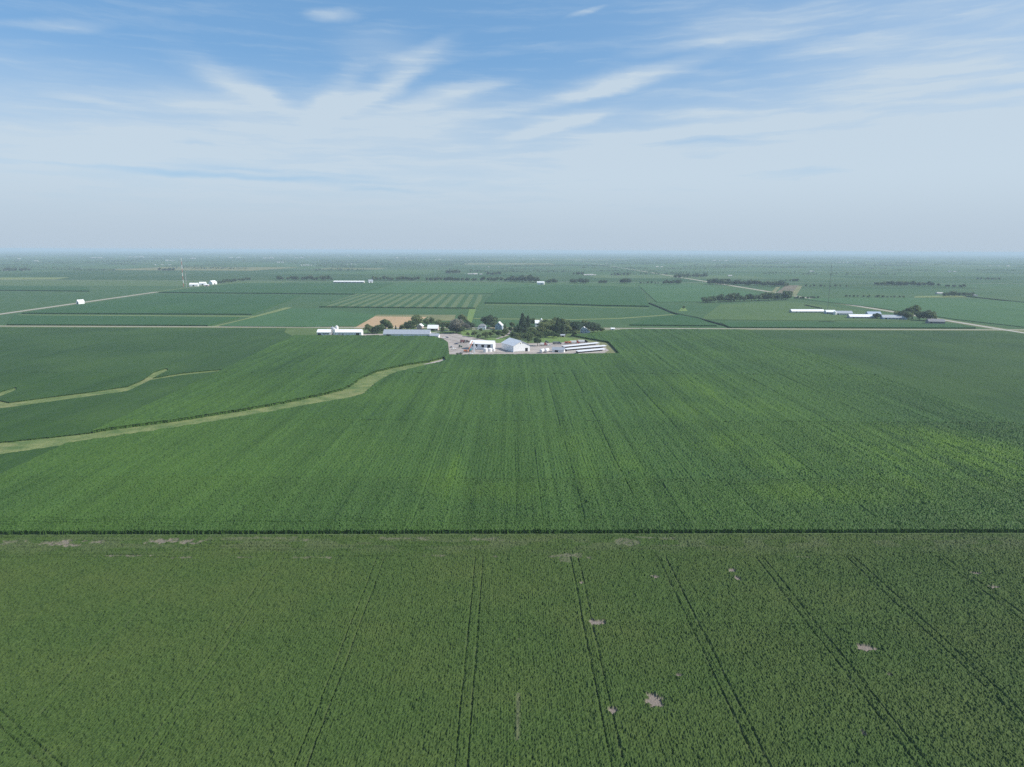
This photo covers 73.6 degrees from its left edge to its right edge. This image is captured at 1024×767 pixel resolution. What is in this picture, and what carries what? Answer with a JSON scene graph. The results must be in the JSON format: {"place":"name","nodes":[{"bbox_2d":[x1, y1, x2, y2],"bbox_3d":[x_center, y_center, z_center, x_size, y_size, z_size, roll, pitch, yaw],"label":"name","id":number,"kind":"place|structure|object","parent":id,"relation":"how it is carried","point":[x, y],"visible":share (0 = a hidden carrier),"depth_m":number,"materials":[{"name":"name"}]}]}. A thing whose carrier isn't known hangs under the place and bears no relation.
{"place":"outdoors","nodes":[
{"label":"outdoors","id":0,"kind":"place"},
{"bbox_2d":[0,286,88,291],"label":"corn field","id":1,"kind":"structure","parent":0,"point":[26,288],"depth_m":2041.00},
{"bbox_2d":[2,292,154,313],"bbox_3d":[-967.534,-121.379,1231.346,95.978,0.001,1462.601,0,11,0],"label":"road","id":2,"kind":"structure","parent":0,"point":[75,303],"depth_m":1494.60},
{"bbox_2d":[7,315,238,325],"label":"corn field","id":3,"kind":"structure","parent":0,"point":[56,320],"depth_m":1142.20,"materials":[{"name":"plant"}]},
{"bbox_2d":[0,327,291,472],"bbox_3d":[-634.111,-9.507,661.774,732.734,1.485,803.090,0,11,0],"label":"soybean field","id":4,"kind":"structure","parent":0,"point":[36,363],"depth_m":698.33,"materials":[{"name":"green plant"}]},
{"bbox_2d":[22,294,300,314],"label":"corn field","id":5,"kind":"structure","parent":0,"point":[196,304],"depth_m":1451.47,"materials":[{"name":"plant"}]},
{"bbox_2d":[78,315,251,316],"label":"path","id":6,"kind":"structure","parent":0,"point":[148,315],"depth_m":1252.91,"materials":[{"name":"green plant"}]},
{"bbox_2d":[211,307,292,326],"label":"path","id":7,"kind":"structure","parent":0,"point":[281,309],"depth_m":1282.53,"materials":[{"name":"green plant"}]},
{"bbox_2d":[159,283,393,294],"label":"corn field","id":8,"kind":"structure","parent":0,"point":[301,288],"depth_m":2087.77,"materials":[{"name":"plant"}]},
{"bbox_2d":[220,308,375,326],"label":"soybean field","id":9,"kind":"structure","parent":0,"point":[315,317],"depth_m":1185.80,"materials":[{"name":"plant"}]},
{"bbox_2d":[357,316,425,328],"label":"stubble field","id":10,"kind":"structure","parent":0,"point":[396,321],"depth_m":1181.95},
{"bbox_2d":[361,283,539,293],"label":"soybean field","id":11,"kind":"structure","parent":0,"point":[427,288],"depth_m":2154.83,"materials":[{"name":"plant"}]},
{"bbox_2d":[461,330,473,335],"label":"lawn","id":12,"kind":"structure","parent":0,"point":[463,332],"depth_m":1014.53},
{"bbox_2d":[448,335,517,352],"bbox_3d":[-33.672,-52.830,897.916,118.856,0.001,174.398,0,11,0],"label":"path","id":13,"kind":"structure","parent":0,"point":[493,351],"depth_m":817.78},
{"bbox_2d":[487,338,506,342],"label":"lawn","id":14,"kind":"structure","parent":0,"point":[500,340],"depth_m":936.19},
{"bbox_2d":[112,268,908,271],"bbox_3d":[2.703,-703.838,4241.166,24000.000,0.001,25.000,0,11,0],"label":"road","id":15,"kind":"structure","parent":0,"point":[385,269],"depth_m":4240.89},
{"bbox_2d":[0,533,1023,766],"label":"soybean field","id":16,"kind":"structure","parent":0,"point":[929,660],"depth_m":207.72,"materials":[{"name":"green plant"}]},
{"bbox_2d":[0,328,1023,534],"bbox_3d":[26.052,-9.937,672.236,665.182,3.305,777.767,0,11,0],"label":"corn field","id":17,"kind":"structure","parent":0,"point":[586,443],"depth_m":408.36,"materials":[{"name":"green plant"}]},
{"bbox_2d":[0,250,1023,765],"bbox_3d":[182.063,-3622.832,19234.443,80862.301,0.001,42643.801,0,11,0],"label":"ground","id":18,"kind":"structure","parent":0,"point":[100,280],"depth_m":3123.62,"materials":[{"name":"plant"}]},
{"bbox_2d":[0,388,15,395],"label":"grass drain","id":19,"kind":"object","parent":18,"relation":"on","point":[5,392],"depth_m":583.92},
{"bbox_2d":[0,277,69,279],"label":"grass patch","id":20,"kind":"object","parent":18,"relation":"on","point":[23,278],"visible":1,"depth_m":2781.44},
{"bbox_2d":[0,292,156,314],"bbox_3d":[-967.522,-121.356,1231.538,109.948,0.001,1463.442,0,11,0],"label":"verge","id":21,"kind":"structure","parent":18,"relation":"on","point":[71,304],"depth_m":1481.85,"materials":[{"name":"green plant"}]},
{"bbox_2d":[76,299,84,303],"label":"barn","id":22,"kind":"structure","parent":21,"relation":"on","point":[82,301],"depth_m":1512.04,"materials":[{"name":"white metal"}]},
{"bbox_2d":[0,368,218,407],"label":"grass drain","id":23,"kind":"object","parent":18,"relation":"on","point":[5,404],"depth_m":573.30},
{"bbox_2d":[115,267,297,270],"bbox_3d":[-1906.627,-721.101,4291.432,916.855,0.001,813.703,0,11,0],"label":"grass patch","id":24,"kind":"object","parent":18,"relation":"on","point":[227,269],"visible":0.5,"depth_m":4260.44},
{"bbox_2d":[0,358,443,453],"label":"grass waterway","id":25,"kind":"object","parent":18,"relation":"on","point":[362,385],"depth_m":490.52,"materials":[{"name":"plant"}]},
{"bbox_2d":[317,329,330,334],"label":"shed","id":26,"kind":"structure","parent":18,"relation":"on","point":[323,331],"depth_m":966.46,"materials":[{"name":"white metal"}]},
{"bbox_2d":[333,281,364,282],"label":"shed","id":27,"kind":"structure","parent":18,"relation":"on","point":[348,281],"depth_m":2513.83,"materials":[{"name":"metal"}]},
{"bbox_2d":[336,329,362,334],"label":"shed","id":28,"kind":"structure","parent":18,"relation":"on","point":[349,331],"depth_m":967.46,"materials":[{"name":"white metal"}]},
{"bbox_2d":[363,324,371,329],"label":"broadleaf tree","id":29,"kind":"object","parent":18,"relation":"on","point":[368,326],"visible":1,"depth_m":995.34,"materials":[{"name":"green plant"}]},
{"bbox_2d":[373,325,383,333],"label":"broadleaf tree","id":30,"kind":"object","parent":18,"relation":"on","point":[377,328],"visible":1,"depth_m":993.78,"materials":[{"name":"green plant"}]},
{"bbox_2d":[379,319,391,327],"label":"broadleaf tree","id":31,"kind":"object","parent":18,"relation":"on","point":[385,322],"visible":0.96,"depth_m":1029.92,"materials":[{"name":"green plant"}]},
{"bbox_2d":[319,294,483,308],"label":"striped crop field","id":32,"kind":"structure","parent":18,"relation":"on","point":[453,301],"depth_m":1586.56,"materials":[{"name":"plant"}]},
{"bbox_2d":[405,320,416,328],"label":"broadleaf tree","id":33,"kind":"object","parent":18,"relation":"on","point":[410,324],"visible":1,"depth_m":1037.87,"materials":[{"name":"green plant"}]},
{"bbox_2d":[376,315,455,320],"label":"grass patch","id":34,"kind":"object","parent":18,"relation":"on","point":[444,317],"visible":0.8,"depth_m":1256.30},
{"bbox_2d":[411,314,422,326],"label":"broadleaf tree","id":35,"kind":"object","parent":18,"relation":"on","point":[416,318],"visible":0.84,"depth_m":1071.21,"materials":[{"name":"green plant"}]},
{"bbox_2d":[417,323,423,329],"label":"house","id":36,"kind":"structure","parent":18,"relation":"on","point":[420,326],"depth_m":1046.21,"materials":[{"name":"white"}]},
{"bbox_2d":[427,325,438,330],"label":"house","id":37,"kind":"structure","parent":18,"relation":"on","point":[433,327],"depth_m":1036.89,"materials":[{"name":"white"}]},
{"bbox_2d":[434,319,441,325],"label":"broadleaf tree","id":38,"kind":"object","parent":18,"relation":"on","point":[438,322],"visible":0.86,"depth_m":1062.08,"materials":[{"name":"green plant"}]},
{"bbox_2d":[449,318,463,332],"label":"broadleaf tree","id":39,"kind":"object","parent":18,"relation":"on","point":[457,323],"visible":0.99,"depth_m":999.02,"materials":[{"name":"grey plant"}]},
{"bbox_2d":[454,326,464,331],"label":"broadleaf tree","id":40,"kind":"object","parent":18,"relation":"on","point":[461,328],"visible":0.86,"depth_m":1000.33,"materials":[{"name":"green plant"}]},
{"bbox_2d":[457,314,467,320],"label":"broadleaf tree","id":41,"kind":"object","parent":18,"relation":"on","point":[462,316],"visible":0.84,"depth_m":1102.09,"materials":[{"name":"green plant"}]},
{"bbox_2d":[462,323,470,330],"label":"broadleaf tree","id":42,"kind":"object","parent":18,"relation":"on","point":[466,325],"visible":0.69,"depth_m":1028.11,"materials":[{"name":"green plant"}]},
{"bbox_2d":[467,309,475,322],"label":"grass patch","id":43,"kind":"object","parent":18,"relation":"on","point":[471,313],"visible":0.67,"depth_m":1297.97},
{"bbox_2d":[477,324,485,329],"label":"house","id":44,"kind":"structure","parent":18,"relation":"on","point":[483,326],"depth_m":1055.57,"materials":[{"name":"grey"}]},
{"bbox_2d":[480,315,497,326],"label":"broadleaf tree","id":45,"kind":"object","parent":18,"relation":"on","point":[486,320],"visible":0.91,"depth_m":1075.39,"materials":[{"name":"green plant"}]},
{"bbox_2d":[495,322,502,329],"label":"house","id":46,"kind":"structure","parent":18,"relation":"on","point":[498,325],"depth_m":1051.96,"materials":[{"name":"blue"}]},
{"bbox_2d":[0,251,1023,274],"bbox_3d":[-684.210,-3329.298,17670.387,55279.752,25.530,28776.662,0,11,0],"label":"distant woods","id":47,"kind":"object","parent":18,"relation":"on","point":[442,264],"visible":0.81,"depth_m":6661.60,"materials":[{"name":"plant"}]},
{"bbox_2d":[0,325,1023,330],"bbox_3d":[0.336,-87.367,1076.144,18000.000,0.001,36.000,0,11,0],"label":"verge","id":48,"kind":"structure","parent":18,"relation":"on","point":[507,328],"depth_m":1072.02,"materials":[{"name":"green plant"}]},
{"bbox_2d":[432,329,593,332],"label":"drive","id":49,"kind":"structure","parent":18,"relation":"on","point":[478,329],"depth_m":1053.17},
{"bbox_2d":[514,333,520,339],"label":"broadleaf tree","id":50,"kind":"object","parent":18,"relation":"on","point":[516,336],"visible":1,"depth_m":923.01,"materials":[{"name":"green plant"}]},
{"bbox_2d":[513,325,524,332],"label":"broadleaf tree","id":51,"kind":"object","parent":18,"relation":"on","point":[518,328],"visible":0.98,"depth_m":989.21,"materials":[{"name":"green plant"}]},
{"bbox_2d":[519,312,525,331],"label":"conifer tree","id":52,"kind":"object","parent":18,"relation":"on","point":[522,321],"visible":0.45,"depth_m":1012.58,"materials":[{"name":"green plant"}]},
{"bbox_2d":[439,334,608,354],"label":"farmyard","id":53,"kind":"structure","parent":18,"relation":"on","point":[498,347],"depth_m":859.50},
{"bbox_2d":[430,333,439,337],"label":"shed","id":54,"kind":"structure","parent":53,"relation":"on","point":[435,334],"depth_m":951.84,"materials":[{"name":"white metal"}]},
{"bbox_2d":[469,340,495,349],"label":"workshop","id":55,"kind":"structure","parent":53,"relation":"on","point":[480,344],"depth_m":840.37,"materials":[{"name":"white metal"}]},
{"bbox_2d":[501,338,529,351],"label":"barn","id":56,"kind":"structure","parent":53,"relation":"on","point":[512,345],"depth_m":826.02,"materials":[{"name":"white metal"}]},
{"bbox_2d":[522,331,533,341],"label":"broadleaf tree","id":57,"kind":"object","parent":53,"relation":"on","point":[528,335],"visible":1,"depth_m":888.81,"materials":[{"name":"green plant"}]},
{"bbox_2d":[533,337,541,345],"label":"broadleaf tree","id":58,"kind":"object","parent":53,"relation":"on","point":[537,340],"visible":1,"depth_m":872.54,"materials":[{"name":"green plant"}]},
{"bbox_2d":[552,347,564,352],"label":"shed","id":59,"kind":"structure","parent":53,"relation":"on","point":[558,349],"depth_m":821.04,"materials":[{"name":"white metal"}]},
{"bbox_2d":[562,342,598,347],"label":"cattle shed","id":60,"kind":"structure","parent":53,"relation":"on","point":[581,345],"depth_m":869.69,"materials":[{"name":"metal"}]},
{"bbox_2d":[565,345,606,350],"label":"cattle shed","id":61,"kind":"structure","parent":53,"relation":"on","point":[584,348],"depth_m":844.65,"materials":[{"name":"metal"}]},
{"bbox_2d":[576,348,605,353],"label":"cattle shed","id":62,"kind":"structure","parent":53,"relation":"on","point":[590,350],"depth_m":822.82,"materials":[{"name":"metal"}]},
{"bbox_2d":[526,315,530,327],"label":"conifer tree","id":63,"kind":"object","parent":18,"relation":"on","point":[528,323],"visible":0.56,"depth_m":1025.58,"materials":[{"name":"green plant"}]},
{"bbox_2d":[536,332,543,337],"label":"broadleaf tree","id":64,"kind":"object","parent":18,"relation":"on","point":[540,334],"visible":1,"depth_m":932.27,"materials":[{"name":"green plant"}]},
{"bbox_2d":[536,321,550,332],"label":"broadleaf tree","id":65,"kind":"object","parent":18,"relation":"on","point":[541,326],"visible":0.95,"depth_m":981.22,"materials":[{"name":"green plant"}]},
{"bbox_2d":[554,317,561,334],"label":"conifer tree","id":66,"kind":"object","parent":18,"relation":"on","point":[558,330],"visible":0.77,"depth_m":976.83,"materials":[{"name":"green plant"}]},
{"bbox_2d":[561,323,565,335],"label":"conifer tree","id":67,"kind":"object","parent":18,"relation":"on","point":[563,327],"visible":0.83,"depth_m":978.00,"materials":[{"name":"green plant"}]},
{"bbox_2d":[559,318,569,324],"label":"broadleaf tree","id":68,"kind":"object","parent":18,"relation":"on","point":[563,320],"visible":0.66,"depth_m":1036.64,"materials":[{"name":"green plant"}]},
{"bbox_2d":[564,324,571,333],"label":"broadleaf tree","id":69,"kind":"object","parent":18,"relation":"on","point":[567,327],"visible":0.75,"depth_m":994.11,"materials":[{"name":"green plant"}]},
{"bbox_2d":[570,321,580,330],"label":"broadleaf tree","id":70,"kind":"object","parent":18,"relation":"on","point":[575,326],"visible":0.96,"depth_m":1008.65,"materials":[{"name":"green plant"}]},
{"bbox_2d":[580,327,589,332],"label":"house","id":71,"kind":"structure","parent":18,"relation":"on","point":[584,330],"depth_m":1010.17,"materials":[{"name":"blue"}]},
{"bbox_2d":[587,322,600,332],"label":"broadleaf tree","id":72,"kind":"object","parent":18,"relation":"on","point":[592,326],"visible":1,"depth_m":1011.60,"materials":[{"name":"green plant"}]},
{"bbox_2d":[574,338,616,352],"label":"grass patch","id":73,"kind":"object","parent":18,"relation":"on","point":[610,349],"visible":0.61,"depth_m":881.35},
{"bbox_2d":[649,303,723,325],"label":"drain ditch","id":74,"kind":"object","parent":18,"relation":"on","point":[687,315],"visible":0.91,"depth_m":1276.22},
{"bbox_2d":[701,297,708,302],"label":"tree","id":75,"kind":"object","parent":18,"relation":"on","point":[705,299],"visible":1,"depth_m":1609.41,"materials":[{"name":"green plant"}]},
{"bbox_2d":[724,293,737,301],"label":"tree","id":76,"kind":"object","parent":18,"relation":"on","point":[732,296],"visible":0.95,"depth_m":1642.13,"materials":[{"name":"green plant"}]},
{"bbox_2d":[731,292,739,301],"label":"tree","id":77,"kind":"object","parent":18,"relation":"on","point":[738,295],"visible":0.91,"depth_m":1642.99,"materials":[{"name":"green plant"}]},
{"bbox_2d":[764,292,772,299],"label":"tree","id":78,"kind":"object","parent":18,"relation":"on","point":[769,295],"visible":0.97,"depth_m":1692.12,"materials":[{"name":"green plant"}]},
{"bbox_2d":[775,293,782,299],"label":"tree","id":79,"kind":"object","parent":18,"relation":"on","point":[779,295],"visible":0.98,"depth_m":1706.41,"materials":[{"name":"green plant"}]},
{"bbox_2d":[782,290,792,299],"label":"tree","id":80,"kind":"object","parent":18,"relation":"on","point":[786,292],"visible":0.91,"depth_m":1718.06,"materials":[{"name":"green plant"}]},
{"bbox_2d":[792,286,801,295],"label":"grass patch","id":81,"kind":"object","parent":18,"relation":"on","point":[796,291],"visible":0.83,"depth_m":2109.24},
{"bbox_2d":[789,309,823,312],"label":"shed","id":82,"kind":"structure","parent":18,"relation":"on","point":[806,310],"depth_m":1362.45,"materials":[{"name":"metal"}]},
{"bbox_2d":[824,310,834,313],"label":"shed","id":83,"kind":"structure","parent":18,"relation":"on","point":[828,311],"depth_m":1336.62,"materials":[{"name":"white"}]},
{"bbox_2d":[836,311,852,314],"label":"shed","id":84,"kind":"structure","parent":18,"relation":"on","point":[843,312],"depth_m":1318.10,"materials":[{"name":"white metal"}]},
{"bbox_2d":[847,314,874,317],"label":"shed","id":85,"kind":"structure","parent":18,"relation":"on","point":[859,315],"depth_m":1251.00,"materials":[{"name":"metal"}]},
{"bbox_2d":[865,311,880,313],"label":"shed","id":86,"kind":"structure","parent":18,"relation":"on","point":[869,312],"depth_m":1292.40,"materials":[{"name":"blue"}]},
{"bbox_2d":[880,315,906,319],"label":"shed","id":87,"kind":"structure","parent":18,"relation":"on","point":[892,317],"depth_m":1232.67,"materials":[{"name":"blue"}]},
{"bbox_2d":[897,310,908,316],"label":"broadleaf tree","id":88,"kind":"object","parent":18,"relation":"on","point":[902,312],"visible":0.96,"depth_m":1234.39,"materials":[{"name":"green plant"}]},
{"bbox_2d":[906,312,914,318],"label":"broadleaf tree","id":89,"kind":"object","parent":18,"relation":"on","point":[909,314],"visible":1,"depth_m":1226.57,"materials":[{"name":"green plant"}]},
{"bbox_2d":[905,304,921,318],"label":"broadleaf tree","id":90,"kind":"object","parent":18,"relation":"on","point":[915,309],"visible":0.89,"depth_m":1242.36,"materials":[{"name":"green plant"}]},
{"bbox_2d":[915,311,924,319],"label":"broadleaf tree","id":91,"kind":"object","parent":18,"relation":"on","point":[919,315],"visible":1,"depth_m":1218.46,"materials":[{"name":"green plant"}]},
{"bbox_2d":[921,309,936,318],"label":"broadleaf tree","id":92,"kind":"object","parent":18,"relation":"on","point":[925,313],"visible":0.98,"depth_m":1212.09,"materials":[{"name":"green plant"}]},
{"bbox_2d":[928,312,936,318],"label":"broadleaf tree","id":93,"kind":"object","parent":18,"relation":"on","point":[933,316],"visible":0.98,"depth_m":1203.69,"materials":[{"name":"green plant"}]},
{"bbox_2d":[925,319,945,323],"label":"shed","id":94,"kind":"structure","parent":18,"relation":"on","point":[936,321],"depth_m":1165.76,"materials":[{"name":"grey"}]},
{"bbox_2d":[914,295,964,297],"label":"grass patch","id":95,"kind":"object","parent":18,"relation":"on","point":[937,296],"visible":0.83,"depth_m":1871.65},
{"bbox_2d":[965,296,1019,301],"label":"drain ditch","id":96,"kind":"object","parent":18,"relation":"on","point":[991,298],"visible":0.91,"depth_m":1774.01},
{"bbox_2d":[0,0,1023,253],"label":"sky","id":97,"kind":"structure","parent":0,"point":[540,126],"materials":[{"name":"blue"}]},
{"bbox_2d":[66,326,985,329],"bbox_3d":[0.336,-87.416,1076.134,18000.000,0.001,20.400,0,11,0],"label":"road","id":98,"kind":"structure","parent":0,"point":[605,328],"depth_m":1076.15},
{"bbox_2d":[539,336,576,342],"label":"lawn","id":99,"kind":"structure","parent":0,"point":[554,339],"depth_m":939.26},
{"bbox_2d":[485,284,648,306],"bbox_3d":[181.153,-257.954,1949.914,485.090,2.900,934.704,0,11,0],"label":"corn field","id":100,"kind":"structure","parent":0,"point":[587,295],"depth_m":1807.72,"materials":[{"name":"plant"}]},
{"bbox_2d":[473,314,672,319],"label":"path","id":101,"kind":"structure","parent":0,"point":[600,318],"depth_m":1232.35,"materials":[{"name":"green plant"}]},
{"bbox_2d":[541,305,623,307],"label":"path","id":102,"kind":"structure","parent":0,"point":[583,306],"depth_m":1493.98,"materials":[{"name":"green plant"}]},
{"bbox_2d":[182,280,991,283],"bbox_3d":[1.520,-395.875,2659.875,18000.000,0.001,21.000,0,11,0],"label":"road","id":103,"kind":"structure","parent":0,"point":[465,281],"depth_m":2659.95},
{"bbox_2d":[629,314,716,325],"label":"corn field","id":104,"kind":"structure","parent":0,"point":[676,320],"depth_m":1152.95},
{"bbox_2d":[638,284,758,301],"bbox_3d":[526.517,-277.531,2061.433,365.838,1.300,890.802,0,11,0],"label":"soybean field","id":105,"kind":"structure","parent":0,"point":[679,293],"depth_m":2002.60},
{"bbox_2d":[776,285,798,292],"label":"rough ground","id":106,"kind":"structure","parent":0,"point":[792,288],"depth_m":2249.34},
{"bbox_2d":[576,260,1023,332],"bbox_3d":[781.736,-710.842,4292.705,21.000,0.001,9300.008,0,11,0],"label":"road","id":107,"kind":"structure","parent":0,"point":[873,308],"depth_m":1398.50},
{"bbox_2d":[703,301,910,320],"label":"hay field","id":108,"kind":"structure","parent":0,"point":[778,310],"depth_m":1338.99,"materials":[{"name":"plant"}]},
{"bbox_2d":[720,321,975,328],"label":"corn field","id":109,"kind":"structure","parent":0,"point":[797,324],"depth_m":1110.79,"materials":[{"name":"plant"}]},
{"bbox_2d":[749,330,1023,423],"bbox_3d":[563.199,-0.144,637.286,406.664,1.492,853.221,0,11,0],"label":"soybean field","id":110,"kind":"structure","parent":0,"point":[983,370],"depth_m":781.55,"materials":[{"name":"green plant"}]},
{"bbox_2d":[798,298,1023,326],"bbox_3d":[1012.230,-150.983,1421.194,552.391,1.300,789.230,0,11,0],"label":"soybean field","id":111,"kind":"structure","parent":0,"point":[1007,313],"depth_m":1516.73,"materials":[{"name":"plant"}]},
{"label":"farmyard","id":112,"kind":"structure","parent":0,"visible":0},
{"bbox_2d":[383,329,430,335],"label":"shed","id":113,"kind":"structure","parent":112,"relation":"on","point":[400,332],"depth_m":959.20,"materials":[{"name":"white metal"}]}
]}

